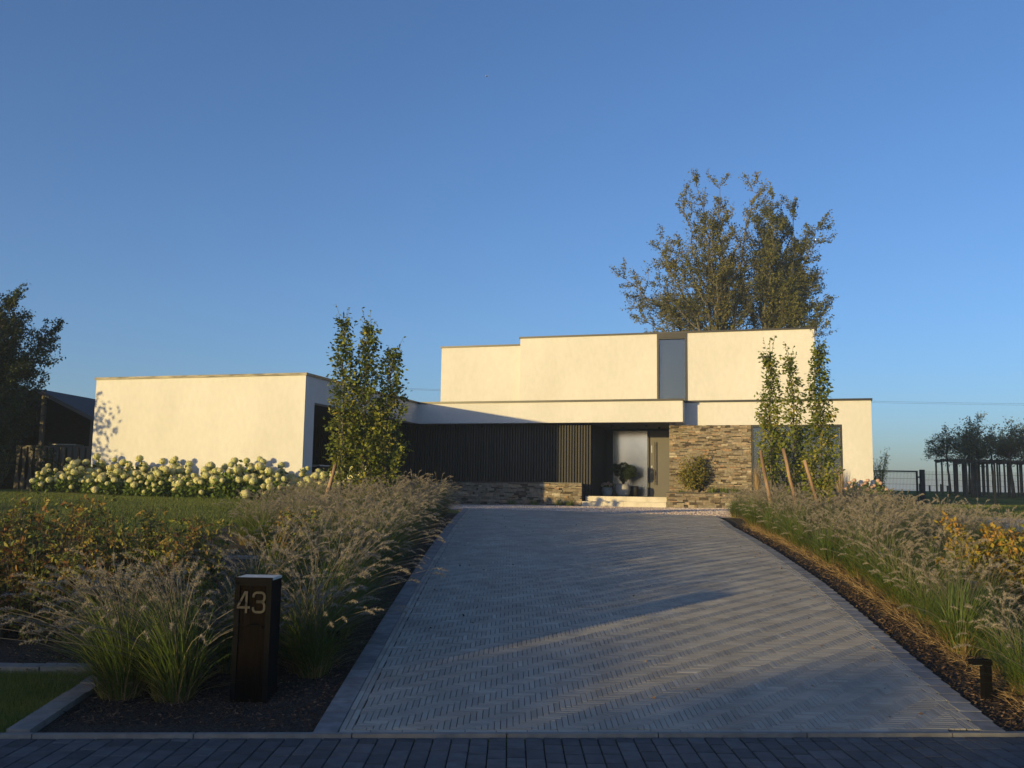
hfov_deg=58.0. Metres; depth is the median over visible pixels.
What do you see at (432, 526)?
ornamental grass clump
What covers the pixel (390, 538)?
ornamental grass clump
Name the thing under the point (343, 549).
ornamental grass clump
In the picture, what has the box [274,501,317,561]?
hedge shrub
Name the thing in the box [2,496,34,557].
hedge shrub
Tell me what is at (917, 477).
garden gate
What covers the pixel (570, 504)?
grass tuft
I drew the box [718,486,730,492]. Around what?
plant
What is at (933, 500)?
ornamental grass clump
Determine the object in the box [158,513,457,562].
planting bed
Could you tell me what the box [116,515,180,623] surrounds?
hedge shrub
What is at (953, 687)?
bark chips
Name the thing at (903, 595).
ornamental grass clump
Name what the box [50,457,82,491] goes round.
hydrangea bush
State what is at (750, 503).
ornamental grass clump
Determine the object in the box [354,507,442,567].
ornamental grass clump
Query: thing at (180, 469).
hydrangea bush
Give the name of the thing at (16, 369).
garden tree
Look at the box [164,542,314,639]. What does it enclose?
ornamental grass clump
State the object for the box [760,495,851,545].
ornamental grass clump
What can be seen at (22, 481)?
picket fence
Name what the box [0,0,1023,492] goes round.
sky
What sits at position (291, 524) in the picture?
ornamental grass clump
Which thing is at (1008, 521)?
ornamental grass clump
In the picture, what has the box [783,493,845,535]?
ornamental grass clump
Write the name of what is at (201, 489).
hydrangea bush
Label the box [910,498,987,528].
ornamental grass clump
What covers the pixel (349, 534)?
ornamental grass clump
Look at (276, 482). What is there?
hydrangea bush
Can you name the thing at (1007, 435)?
staked tree
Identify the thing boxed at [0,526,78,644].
hedge shrub
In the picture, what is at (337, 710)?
driveway kerb
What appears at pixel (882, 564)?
ornamental grass clump
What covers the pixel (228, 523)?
hedge shrub
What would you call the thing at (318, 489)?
ornamental grass clump
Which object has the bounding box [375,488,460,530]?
ornamental grass clump
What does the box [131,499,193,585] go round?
hedge shrub
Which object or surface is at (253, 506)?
ornamental grass clump
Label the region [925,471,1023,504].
fence
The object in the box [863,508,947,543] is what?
ornamental grass clump
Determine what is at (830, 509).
ornamental grass clump
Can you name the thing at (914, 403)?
overhead wire
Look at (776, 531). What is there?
ornamental grass clump
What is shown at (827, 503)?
ornamental grass clump
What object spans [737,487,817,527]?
ornamental grass clump
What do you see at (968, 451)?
staked tree
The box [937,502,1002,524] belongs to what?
ornamental grass clump
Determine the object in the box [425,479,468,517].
ornamental grass clump
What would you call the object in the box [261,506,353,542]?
ornamental grass clump
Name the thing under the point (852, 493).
ornamental grass clump
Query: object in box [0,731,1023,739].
street kerb
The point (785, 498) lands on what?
ornamental grass clump
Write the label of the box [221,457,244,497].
hydrangea bush
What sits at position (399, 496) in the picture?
ornamental grass clump
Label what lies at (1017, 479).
tree support
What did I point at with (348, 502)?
ornamental grass clump
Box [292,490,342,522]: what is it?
ornamental grass clump
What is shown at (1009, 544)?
yellow shrub
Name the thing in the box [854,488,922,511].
ornamental grass clump
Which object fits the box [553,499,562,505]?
grass tuft
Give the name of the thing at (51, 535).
hedge shrub
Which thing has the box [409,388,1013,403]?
overhead wire
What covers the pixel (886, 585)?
ornamental grass clump
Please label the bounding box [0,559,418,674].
planting bed
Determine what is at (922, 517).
ornamental grass clump
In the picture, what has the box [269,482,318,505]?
ornamental grass clump
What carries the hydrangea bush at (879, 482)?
on the planter wall at (690, 500)
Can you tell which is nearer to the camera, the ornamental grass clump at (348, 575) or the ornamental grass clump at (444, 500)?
the ornamental grass clump at (348, 575)
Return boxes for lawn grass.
[0,491,276,554]
[0,666,93,732]
[899,503,1023,522]
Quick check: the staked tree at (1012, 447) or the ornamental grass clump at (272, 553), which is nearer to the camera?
the ornamental grass clump at (272, 553)
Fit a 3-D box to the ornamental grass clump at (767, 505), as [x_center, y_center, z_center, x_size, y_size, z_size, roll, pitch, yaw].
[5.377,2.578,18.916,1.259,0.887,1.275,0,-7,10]
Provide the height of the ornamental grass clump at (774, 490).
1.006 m
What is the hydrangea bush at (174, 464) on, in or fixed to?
on the ground at (948, 497)
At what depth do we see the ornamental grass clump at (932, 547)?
11.48 m
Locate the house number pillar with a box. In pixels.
[229,574,281,702]
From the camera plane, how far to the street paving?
5.67 m
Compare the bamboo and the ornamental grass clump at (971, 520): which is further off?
the bamboo
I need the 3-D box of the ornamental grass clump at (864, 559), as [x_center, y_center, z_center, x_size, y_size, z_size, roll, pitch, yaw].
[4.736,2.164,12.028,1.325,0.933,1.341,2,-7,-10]
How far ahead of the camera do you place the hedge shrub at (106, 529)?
9.18 m
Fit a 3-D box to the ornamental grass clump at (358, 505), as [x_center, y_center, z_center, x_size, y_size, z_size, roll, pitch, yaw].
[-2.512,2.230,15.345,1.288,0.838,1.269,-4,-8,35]
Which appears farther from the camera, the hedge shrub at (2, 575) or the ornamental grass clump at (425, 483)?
the ornamental grass clump at (425, 483)
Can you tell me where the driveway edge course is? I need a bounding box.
[339,508,979,734]
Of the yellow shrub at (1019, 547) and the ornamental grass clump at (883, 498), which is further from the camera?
the ornamental grass clump at (883, 498)
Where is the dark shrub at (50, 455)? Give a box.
[29,440,61,478]
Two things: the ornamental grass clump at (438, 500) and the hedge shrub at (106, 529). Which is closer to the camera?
the hedge shrub at (106, 529)
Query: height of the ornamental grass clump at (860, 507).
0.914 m
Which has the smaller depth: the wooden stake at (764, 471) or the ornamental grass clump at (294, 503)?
the ornamental grass clump at (294, 503)
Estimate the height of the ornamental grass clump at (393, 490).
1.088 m
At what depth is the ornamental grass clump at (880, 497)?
20.57 m
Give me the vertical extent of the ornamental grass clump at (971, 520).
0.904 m
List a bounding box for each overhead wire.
[378,388,984,404]
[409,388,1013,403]
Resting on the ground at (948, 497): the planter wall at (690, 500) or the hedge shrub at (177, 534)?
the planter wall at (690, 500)
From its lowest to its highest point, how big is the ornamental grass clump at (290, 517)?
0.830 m
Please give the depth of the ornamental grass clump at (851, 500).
17.17 m
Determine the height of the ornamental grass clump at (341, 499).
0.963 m
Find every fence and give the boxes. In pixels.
[13,445,91,488]
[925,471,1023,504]
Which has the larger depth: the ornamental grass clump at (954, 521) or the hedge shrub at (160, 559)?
the ornamental grass clump at (954, 521)
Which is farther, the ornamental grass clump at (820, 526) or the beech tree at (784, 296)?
the beech tree at (784, 296)
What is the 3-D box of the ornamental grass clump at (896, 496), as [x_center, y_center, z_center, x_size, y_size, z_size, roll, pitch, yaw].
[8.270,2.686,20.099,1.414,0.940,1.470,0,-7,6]
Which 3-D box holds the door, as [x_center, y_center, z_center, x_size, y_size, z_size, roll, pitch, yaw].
[5.598,2.938,33.998,1.070,2.430,0.200,-1,-7,16]
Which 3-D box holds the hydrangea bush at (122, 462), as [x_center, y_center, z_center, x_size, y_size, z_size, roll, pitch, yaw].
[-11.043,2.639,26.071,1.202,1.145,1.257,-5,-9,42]
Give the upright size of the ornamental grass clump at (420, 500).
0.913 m
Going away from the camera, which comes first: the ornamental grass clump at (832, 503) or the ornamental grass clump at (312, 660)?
the ornamental grass clump at (312, 660)
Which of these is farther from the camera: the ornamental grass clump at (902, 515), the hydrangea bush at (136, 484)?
the hydrangea bush at (136, 484)
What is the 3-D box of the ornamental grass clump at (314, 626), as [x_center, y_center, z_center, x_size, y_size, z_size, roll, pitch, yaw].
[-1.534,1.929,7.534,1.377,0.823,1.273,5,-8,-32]
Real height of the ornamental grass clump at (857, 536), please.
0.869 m
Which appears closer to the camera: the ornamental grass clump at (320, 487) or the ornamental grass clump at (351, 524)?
the ornamental grass clump at (351, 524)
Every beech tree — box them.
[609,168,781,341]
[733,187,838,370]
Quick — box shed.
[0,389,94,488]
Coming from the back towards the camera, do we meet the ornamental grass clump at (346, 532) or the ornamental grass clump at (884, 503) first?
the ornamental grass clump at (884, 503)
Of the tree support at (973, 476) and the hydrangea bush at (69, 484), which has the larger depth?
the tree support at (973, 476)
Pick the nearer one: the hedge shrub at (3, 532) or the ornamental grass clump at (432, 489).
the hedge shrub at (3, 532)
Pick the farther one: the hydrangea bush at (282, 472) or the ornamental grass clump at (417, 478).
the hydrangea bush at (282, 472)
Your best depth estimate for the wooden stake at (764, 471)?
19.18 m
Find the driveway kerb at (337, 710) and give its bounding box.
[313,508,1004,731]
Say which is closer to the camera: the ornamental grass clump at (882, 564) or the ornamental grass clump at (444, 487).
the ornamental grass clump at (882, 564)
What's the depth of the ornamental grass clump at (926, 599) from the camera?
9.67 m
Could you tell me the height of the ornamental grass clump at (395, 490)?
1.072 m
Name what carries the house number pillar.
on the planting bed at (55, 726)
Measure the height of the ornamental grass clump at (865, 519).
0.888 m
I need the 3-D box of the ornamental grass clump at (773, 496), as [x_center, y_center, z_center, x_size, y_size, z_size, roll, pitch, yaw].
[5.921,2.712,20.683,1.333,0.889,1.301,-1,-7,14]
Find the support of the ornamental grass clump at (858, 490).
on the planting bed at (733, 522)
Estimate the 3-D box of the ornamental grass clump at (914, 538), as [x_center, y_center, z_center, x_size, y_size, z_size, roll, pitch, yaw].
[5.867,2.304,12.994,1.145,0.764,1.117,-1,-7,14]
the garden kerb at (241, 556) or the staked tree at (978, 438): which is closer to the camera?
the garden kerb at (241, 556)
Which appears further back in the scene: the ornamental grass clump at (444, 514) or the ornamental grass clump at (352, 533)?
the ornamental grass clump at (444, 514)
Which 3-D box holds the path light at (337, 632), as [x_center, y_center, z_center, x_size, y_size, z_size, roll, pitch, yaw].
[-1.490,2.176,7.545,0.155,0.310,0.070,1,-7,0]
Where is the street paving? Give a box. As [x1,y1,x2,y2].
[0,737,1023,767]
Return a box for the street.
[241,748,666,767]
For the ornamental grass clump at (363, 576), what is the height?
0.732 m
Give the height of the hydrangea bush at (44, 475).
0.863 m
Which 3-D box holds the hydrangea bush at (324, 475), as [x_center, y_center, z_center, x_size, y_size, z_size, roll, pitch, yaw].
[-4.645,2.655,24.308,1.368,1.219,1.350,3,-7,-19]
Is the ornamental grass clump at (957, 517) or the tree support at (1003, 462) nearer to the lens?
the ornamental grass clump at (957, 517)
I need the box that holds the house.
[91,327,873,500]
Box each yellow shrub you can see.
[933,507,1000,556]
[935,537,1021,607]
[936,521,1007,591]
[945,513,1008,589]
[978,516,1023,585]
[979,521,1023,592]
[991,526,1023,613]
[996,525,1023,595]
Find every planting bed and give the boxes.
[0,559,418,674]
[36,672,346,732]
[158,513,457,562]
[720,518,1023,730]
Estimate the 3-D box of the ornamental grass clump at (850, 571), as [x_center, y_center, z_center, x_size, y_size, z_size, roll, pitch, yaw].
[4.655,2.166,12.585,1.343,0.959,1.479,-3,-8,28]
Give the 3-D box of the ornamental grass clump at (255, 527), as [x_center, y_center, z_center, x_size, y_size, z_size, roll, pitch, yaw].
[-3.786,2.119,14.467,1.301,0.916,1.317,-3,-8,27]
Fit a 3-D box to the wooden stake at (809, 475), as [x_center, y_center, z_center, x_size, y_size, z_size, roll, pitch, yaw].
[6.188,2.299,18.844,0.482,1.508,0.079,0,-7,6]
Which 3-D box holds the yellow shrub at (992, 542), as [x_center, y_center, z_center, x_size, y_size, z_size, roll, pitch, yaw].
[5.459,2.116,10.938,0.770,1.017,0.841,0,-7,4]
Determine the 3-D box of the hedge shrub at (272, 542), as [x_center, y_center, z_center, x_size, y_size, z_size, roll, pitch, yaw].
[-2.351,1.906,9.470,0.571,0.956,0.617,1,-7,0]
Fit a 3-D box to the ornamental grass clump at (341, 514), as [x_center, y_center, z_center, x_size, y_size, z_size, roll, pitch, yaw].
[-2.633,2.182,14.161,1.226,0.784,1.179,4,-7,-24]
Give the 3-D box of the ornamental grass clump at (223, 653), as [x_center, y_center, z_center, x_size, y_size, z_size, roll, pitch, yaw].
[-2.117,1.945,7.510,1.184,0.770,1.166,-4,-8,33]
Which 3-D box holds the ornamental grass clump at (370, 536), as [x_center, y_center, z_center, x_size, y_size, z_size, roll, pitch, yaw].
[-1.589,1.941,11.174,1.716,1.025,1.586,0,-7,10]
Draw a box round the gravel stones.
[449,504,730,516]
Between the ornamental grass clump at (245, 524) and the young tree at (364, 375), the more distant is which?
the young tree at (364, 375)
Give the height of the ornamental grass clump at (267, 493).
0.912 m
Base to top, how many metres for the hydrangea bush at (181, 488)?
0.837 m
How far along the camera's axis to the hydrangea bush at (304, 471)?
24.50 m
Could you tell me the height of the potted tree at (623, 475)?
0.894 m
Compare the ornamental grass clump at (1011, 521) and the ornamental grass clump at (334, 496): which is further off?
the ornamental grass clump at (334, 496)
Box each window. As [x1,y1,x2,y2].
[657,333,686,400]
[751,425,842,493]
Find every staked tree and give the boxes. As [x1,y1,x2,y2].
[920,422,967,493]
[933,422,999,497]
[940,416,980,493]
[949,411,995,495]
[974,423,1003,489]
[984,416,1023,496]
[985,418,1023,497]
[999,422,1023,466]
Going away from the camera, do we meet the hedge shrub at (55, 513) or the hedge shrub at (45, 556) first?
the hedge shrub at (45, 556)
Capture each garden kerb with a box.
[0,663,88,674]
[6,675,97,732]
[54,553,278,558]
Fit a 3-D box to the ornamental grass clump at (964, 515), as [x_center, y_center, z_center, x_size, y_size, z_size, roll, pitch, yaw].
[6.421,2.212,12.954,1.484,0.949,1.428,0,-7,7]
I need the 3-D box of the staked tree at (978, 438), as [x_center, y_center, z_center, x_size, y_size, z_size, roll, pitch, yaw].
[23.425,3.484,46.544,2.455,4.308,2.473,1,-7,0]
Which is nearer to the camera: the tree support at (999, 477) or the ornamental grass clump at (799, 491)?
the ornamental grass clump at (799, 491)
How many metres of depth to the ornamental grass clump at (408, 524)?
13.89 m
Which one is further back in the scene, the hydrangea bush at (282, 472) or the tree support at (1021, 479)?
the tree support at (1021, 479)
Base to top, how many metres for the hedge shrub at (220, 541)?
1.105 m
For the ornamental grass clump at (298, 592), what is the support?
on the planting bed at (6, 657)
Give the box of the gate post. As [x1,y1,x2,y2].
[919,470,925,504]
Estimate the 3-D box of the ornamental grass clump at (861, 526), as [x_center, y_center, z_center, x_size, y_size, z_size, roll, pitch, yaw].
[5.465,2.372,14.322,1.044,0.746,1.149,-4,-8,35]
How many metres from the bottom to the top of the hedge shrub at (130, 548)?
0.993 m
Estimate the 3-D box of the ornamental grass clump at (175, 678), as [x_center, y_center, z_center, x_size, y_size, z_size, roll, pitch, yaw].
[-2.670,1.774,6.853,1.698,1.068,1.649,3,-7,-17]
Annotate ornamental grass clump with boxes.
[0,548,216,701]
[19,552,239,703]
[45,548,234,674]
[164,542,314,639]
[186,525,370,630]
[188,516,360,626]
[193,576,328,673]
[210,568,382,678]
[212,489,281,544]
[228,490,311,548]
[228,494,283,520]
[228,500,271,527]
[237,539,350,615]
[239,504,381,591]
[240,499,283,523]
[241,478,302,512]
[244,490,290,515]
[247,484,292,509]
[248,490,332,543]
[252,486,343,537]
[253,507,328,549]
[254,505,347,556]
[258,484,324,514]
[259,499,329,538]
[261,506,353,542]
[261,530,421,650]
[262,494,318,515]
[267,490,329,510]
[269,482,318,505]
[271,479,310,495]
[272,528,448,640]
[273,520,384,572]
[278,568,409,673]
[280,498,370,537]
[281,490,339,513]
[282,472,335,490]
[284,495,340,522]
[289,551,404,612]
[290,529,422,608]
[291,494,411,553]
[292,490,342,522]
[293,480,336,500]
[295,514,411,563]
[296,479,376,521]
[296,487,363,507]
[300,478,338,503]
[303,503,362,529]
[304,529,426,602]
[305,483,386,519]
[308,513,389,543]
[311,502,445,586]
[311,512,369,542]
[317,489,405,526]
[317,491,404,545]
[319,477,392,508]
[321,482,376,506]
[322,477,405,517]
[326,507,434,577]
[336,525,427,592]
[339,487,421,529]
[339,494,391,516]
[342,511,429,557]
[351,479,411,505]
[354,474,430,511]
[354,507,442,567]
[355,475,437,506]
[356,487,453,551]
[356,494,401,524]
[370,493,444,537]
[371,479,442,511]
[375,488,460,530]
[375,497,437,553]
[382,486,452,532]
[385,474,451,493]
[388,485,454,527]
[389,469,437,491]
[392,477,445,502]
[395,501,453,546]
[400,498,436,537]
[401,485,460,530]
[405,475,459,516]
[405,484,452,529]
[412,491,452,517]
[416,472,465,510]
[419,489,458,515]
[422,485,455,517]
[422,485,461,509]
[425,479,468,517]
[430,478,466,513]
[711,485,752,517]
[718,487,753,511]
[723,482,764,516]
[723,484,779,527]
[728,487,767,520]
[729,489,755,519]
[730,489,774,520]
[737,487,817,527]
[738,491,782,522]
[742,495,808,535]
[747,486,788,508]
[748,489,805,525]
[752,480,797,501]
[756,492,819,542]
[757,502,817,539]
[758,485,811,510]
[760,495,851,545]
[765,490,846,518]
[771,507,829,551]
[780,504,878,566]
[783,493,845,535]
[792,512,843,546]
[793,490,869,529]
[793,513,848,559]
[796,494,863,534]
[802,508,901,578]
[816,497,843,512]
[817,512,916,569]
[819,499,874,538]
[820,515,927,585]
[823,494,884,526]
[827,480,859,503]
[828,491,881,517]
[828,498,930,559]
[833,482,885,505]
[833,501,917,547]
[833,515,891,541]
[835,481,882,495]
[837,486,878,511]
[837,490,870,517]
[837,502,910,528]
[837,503,926,561]
[839,482,878,503]
[839,497,911,526]
[839,524,936,593]
[839,531,944,605]
[842,486,896,505]
[843,494,922,523]
[846,492,898,522]
[846,503,928,537]
[853,489,894,508]
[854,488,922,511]
[854,514,962,575]
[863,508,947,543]
[864,496,918,511]
[867,500,909,527]
[868,544,975,614]
[869,490,937,519]
[871,501,935,534]
[873,486,922,506]
[873,489,932,525]
[878,497,960,539]
[878,499,951,533]
[883,518,1007,580]
[884,553,990,624]
[888,528,1023,599]
[893,540,1006,587]
[895,494,949,517]
[896,558,1012,638]
[897,507,974,567]
[897,551,1023,656]
[900,507,993,547]
[904,522,951,567]
[907,494,997,525]
[908,502,949,522]
[909,506,996,557]
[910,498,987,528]
[915,508,1013,564]
[916,500,966,520]
[924,509,978,534]
[930,509,988,530]
[932,548,1023,625]
[934,505,1015,539]
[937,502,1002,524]
[939,583,1023,675]
[944,504,1023,546]
[950,497,1022,532]
[950,505,1023,542]
[953,595,1023,710]
[956,606,1023,696]
[969,588,1023,638]
[972,504,1023,539]
[1000,609,1023,638]
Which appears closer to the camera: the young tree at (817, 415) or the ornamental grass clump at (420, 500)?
the ornamental grass clump at (420, 500)
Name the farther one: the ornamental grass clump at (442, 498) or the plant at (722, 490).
the plant at (722, 490)
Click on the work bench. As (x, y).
(321, 467)
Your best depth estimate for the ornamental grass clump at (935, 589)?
9.02 m
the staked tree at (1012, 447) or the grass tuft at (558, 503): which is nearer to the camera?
the grass tuft at (558, 503)
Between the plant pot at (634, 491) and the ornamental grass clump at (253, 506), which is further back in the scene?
the plant pot at (634, 491)
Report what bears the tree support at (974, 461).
on the ground at (948, 497)
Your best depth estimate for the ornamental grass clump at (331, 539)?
10.13 m
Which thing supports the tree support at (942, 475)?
on the ground at (948, 497)
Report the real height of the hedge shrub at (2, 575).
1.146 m
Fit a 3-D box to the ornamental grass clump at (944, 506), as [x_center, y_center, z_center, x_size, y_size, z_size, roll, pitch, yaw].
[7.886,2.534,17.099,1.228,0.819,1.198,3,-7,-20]
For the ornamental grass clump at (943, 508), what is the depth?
14.38 m
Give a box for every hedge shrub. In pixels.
[0,483,52,543]
[0,489,52,604]
[0,501,28,597]
[0,514,38,638]
[0,524,9,573]
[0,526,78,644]
[0,537,29,625]
[1,511,48,612]
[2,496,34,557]
[15,524,75,631]
[17,494,80,589]
[38,513,102,613]
[43,530,110,648]
[50,490,120,599]
[52,488,117,581]
[56,515,127,623]
[76,518,144,611]
[98,539,171,642]
[107,509,164,604]
[114,506,159,593]
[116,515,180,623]
[117,526,171,610]
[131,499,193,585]
[145,515,205,598]
[159,527,225,621]
[160,541,215,633]
[165,513,233,612]
[176,511,234,607]
[184,510,236,588]
[257,528,307,585]
[264,502,319,568]
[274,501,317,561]
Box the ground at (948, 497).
[0,489,1023,750]
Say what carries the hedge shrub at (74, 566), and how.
on the planting bed at (6, 657)
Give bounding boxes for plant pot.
[602,487,612,495]
[616,484,630,495]
[630,486,638,496]
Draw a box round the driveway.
[353,508,965,730]
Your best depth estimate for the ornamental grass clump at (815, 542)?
14.38 m
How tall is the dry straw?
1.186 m
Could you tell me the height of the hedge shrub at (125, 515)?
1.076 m
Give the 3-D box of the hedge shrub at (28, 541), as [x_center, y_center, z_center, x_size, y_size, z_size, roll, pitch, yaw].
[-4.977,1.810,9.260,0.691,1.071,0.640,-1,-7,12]
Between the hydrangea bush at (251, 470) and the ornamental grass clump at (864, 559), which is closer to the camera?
the ornamental grass clump at (864, 559)
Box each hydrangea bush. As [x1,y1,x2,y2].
[29,463,61,491]
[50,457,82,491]
[52,460,86,491]
[75,453,108,489]
[79,469,106,493]
[90,464,129,494]
[103,457,131,493]
[118,455,154,494]
[121,466,151,495]
[141,466,176,496]
[152,456,180,480]
[165,460,197,496]
[170,469,197,497]
[186,461,222,497]
[208,461,248,499]
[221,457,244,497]
[236,456,268,492]
[240,462,280,499]
[261,472,292,499]
[269,462,298,489]
[292,466,323,493]
[298,472,324,490]
[316,464,348,484]
[343,466,368,487]
[844,478,859,493]
[860,479,873,494]
[871,479,891,494]
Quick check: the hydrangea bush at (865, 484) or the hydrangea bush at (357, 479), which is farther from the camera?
the hydrangea bush at (865, 484)
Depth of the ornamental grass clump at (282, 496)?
14.26 m
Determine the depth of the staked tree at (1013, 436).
49.03 m
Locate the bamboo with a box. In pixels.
[873,448,889,486]
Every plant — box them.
[706,486,718,492]
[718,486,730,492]
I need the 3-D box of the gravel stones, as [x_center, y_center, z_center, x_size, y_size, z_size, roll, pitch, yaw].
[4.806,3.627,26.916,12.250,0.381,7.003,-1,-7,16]
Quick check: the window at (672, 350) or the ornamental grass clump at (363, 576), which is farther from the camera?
the window at (672, 350)
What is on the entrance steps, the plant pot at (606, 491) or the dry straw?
the plant pot at (606, 491)
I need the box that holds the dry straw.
[740,523,1023,717]
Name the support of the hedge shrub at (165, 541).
on the planting bed at (6, 657)
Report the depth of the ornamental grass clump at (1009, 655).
7.28 m
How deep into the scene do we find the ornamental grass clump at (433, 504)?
17.36 m
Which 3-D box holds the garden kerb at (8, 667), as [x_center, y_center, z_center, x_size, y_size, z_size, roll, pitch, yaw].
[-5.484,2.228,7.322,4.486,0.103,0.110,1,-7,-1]
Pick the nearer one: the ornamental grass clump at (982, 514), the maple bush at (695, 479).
the ornamental grass clump at (982, 514)
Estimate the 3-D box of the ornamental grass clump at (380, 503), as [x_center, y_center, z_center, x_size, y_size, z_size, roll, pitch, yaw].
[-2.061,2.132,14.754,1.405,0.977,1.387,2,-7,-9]
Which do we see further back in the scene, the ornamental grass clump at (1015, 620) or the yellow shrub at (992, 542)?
the yellow shrub at (992, 542)
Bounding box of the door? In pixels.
[650,431,669,496]
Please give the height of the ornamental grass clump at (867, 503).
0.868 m
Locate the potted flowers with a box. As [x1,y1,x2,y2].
[601,482,614,488]
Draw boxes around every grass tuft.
[507,498,516,504]
[529,499,540,504]
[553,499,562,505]
[565,500,575,505]
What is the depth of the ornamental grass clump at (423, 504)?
16.89 m
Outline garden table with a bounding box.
[51,444,83,471]
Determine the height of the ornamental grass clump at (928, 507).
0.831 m
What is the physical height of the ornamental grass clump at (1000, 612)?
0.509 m
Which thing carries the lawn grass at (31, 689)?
on the ground at (948, 497)
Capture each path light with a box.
[320,630,339,653]
[968,659,992,700]
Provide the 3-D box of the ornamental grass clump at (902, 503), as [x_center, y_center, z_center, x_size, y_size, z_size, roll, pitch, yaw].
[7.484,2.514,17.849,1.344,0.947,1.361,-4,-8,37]
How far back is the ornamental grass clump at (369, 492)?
13.20 m
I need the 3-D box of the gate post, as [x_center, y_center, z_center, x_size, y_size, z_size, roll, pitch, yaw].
[14.575,3.754,32.812,0.140,1.420,0.140,1,-7,0]
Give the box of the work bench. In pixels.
[312,465,329,480]
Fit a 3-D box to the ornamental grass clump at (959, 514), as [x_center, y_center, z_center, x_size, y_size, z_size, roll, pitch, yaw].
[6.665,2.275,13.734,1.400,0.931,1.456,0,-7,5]
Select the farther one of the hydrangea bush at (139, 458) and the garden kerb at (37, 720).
the hydrangea bush at (139, 458)
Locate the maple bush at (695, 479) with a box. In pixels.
[671,454,712,491]
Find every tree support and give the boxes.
[934,459,964,493]
[953,459,985,494]
[954,460,989,498]
[961,460,996,496]
[979,460,1008,494]
[995,460,1023,497]
[1005,460,1019,496]
[1009,465,1023,495]
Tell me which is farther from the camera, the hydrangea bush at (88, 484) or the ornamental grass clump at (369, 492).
the hydrangea bush at (88, 484)
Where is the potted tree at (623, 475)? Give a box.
[610,462,636,483]
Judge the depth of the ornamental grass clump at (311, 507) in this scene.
14.83 m
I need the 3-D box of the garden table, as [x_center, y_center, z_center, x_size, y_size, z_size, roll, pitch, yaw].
[-14.843,2.779,30.760,0.800,1.540,0.600,1,-7,0]
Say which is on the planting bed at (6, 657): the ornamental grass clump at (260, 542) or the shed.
the ornamental grass clump at (260, 542)
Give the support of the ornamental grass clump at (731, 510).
on the planting bed at (733, 522)
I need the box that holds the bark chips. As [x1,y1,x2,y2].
[0,521,1023,730]
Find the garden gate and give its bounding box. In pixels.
[873,470,920,503]
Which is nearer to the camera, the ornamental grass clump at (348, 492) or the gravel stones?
the ornamental grass clump at (348, 492)
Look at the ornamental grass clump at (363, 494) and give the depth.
16.39 m
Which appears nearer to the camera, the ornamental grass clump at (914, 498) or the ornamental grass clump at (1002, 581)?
the ornamental grass clump at (1002, 581)
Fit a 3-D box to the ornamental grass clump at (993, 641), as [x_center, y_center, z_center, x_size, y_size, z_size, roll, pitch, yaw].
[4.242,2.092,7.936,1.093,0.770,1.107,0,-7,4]
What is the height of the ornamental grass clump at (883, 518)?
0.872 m
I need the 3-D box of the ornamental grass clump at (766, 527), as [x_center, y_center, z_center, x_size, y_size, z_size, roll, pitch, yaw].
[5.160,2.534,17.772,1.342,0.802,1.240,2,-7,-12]
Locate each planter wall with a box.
[423,481,583,505]
[666,492,890,507]
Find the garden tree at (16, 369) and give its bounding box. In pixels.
[0,283,67,455]
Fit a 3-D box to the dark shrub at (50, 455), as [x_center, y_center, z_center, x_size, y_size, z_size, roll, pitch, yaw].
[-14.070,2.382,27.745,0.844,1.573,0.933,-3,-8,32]
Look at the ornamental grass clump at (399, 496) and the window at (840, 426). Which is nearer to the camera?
the ornamental grass clump at (399, 496)
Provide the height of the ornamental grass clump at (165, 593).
1.020 m
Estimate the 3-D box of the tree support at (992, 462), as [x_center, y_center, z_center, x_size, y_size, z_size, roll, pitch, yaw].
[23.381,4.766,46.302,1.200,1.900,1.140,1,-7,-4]
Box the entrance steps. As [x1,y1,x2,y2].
[582,496,666,507]
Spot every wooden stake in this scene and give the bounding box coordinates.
[324,464,336,498]
[759,450,771,506]
[782,448,797,508]
[803,460,820,508]
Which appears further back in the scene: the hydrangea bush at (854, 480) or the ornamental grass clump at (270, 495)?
the hydrangea bush at (854, 480)
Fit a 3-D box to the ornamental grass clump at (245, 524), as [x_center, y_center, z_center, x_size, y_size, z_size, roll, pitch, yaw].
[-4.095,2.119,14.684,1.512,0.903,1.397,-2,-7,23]
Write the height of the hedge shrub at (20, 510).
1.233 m
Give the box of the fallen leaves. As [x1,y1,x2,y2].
[419,515,923,716]
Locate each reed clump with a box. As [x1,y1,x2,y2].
[752,463,762,489]
[836,470,846,492]
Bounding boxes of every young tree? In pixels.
[322,304,364,498]
[338,307,396,500]
[359,336,414,496]
[752,335,788,500]
[774,342,812,512]
[798,329,845,510]
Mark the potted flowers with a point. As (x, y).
(607, 484)
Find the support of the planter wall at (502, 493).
on the ground at (948, 497)
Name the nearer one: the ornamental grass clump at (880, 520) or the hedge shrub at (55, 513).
the hedge shrub at (55, 513)
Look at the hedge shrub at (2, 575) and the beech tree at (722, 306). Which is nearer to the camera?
the hedge shrub at (2, 575)
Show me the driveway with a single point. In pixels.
(690, 617)
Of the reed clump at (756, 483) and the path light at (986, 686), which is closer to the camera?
the path light at (986, 686)
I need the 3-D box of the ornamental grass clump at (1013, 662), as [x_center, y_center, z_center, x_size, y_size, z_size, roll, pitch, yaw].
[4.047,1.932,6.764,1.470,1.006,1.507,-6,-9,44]
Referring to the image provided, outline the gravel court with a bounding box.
[448,504,731,517]

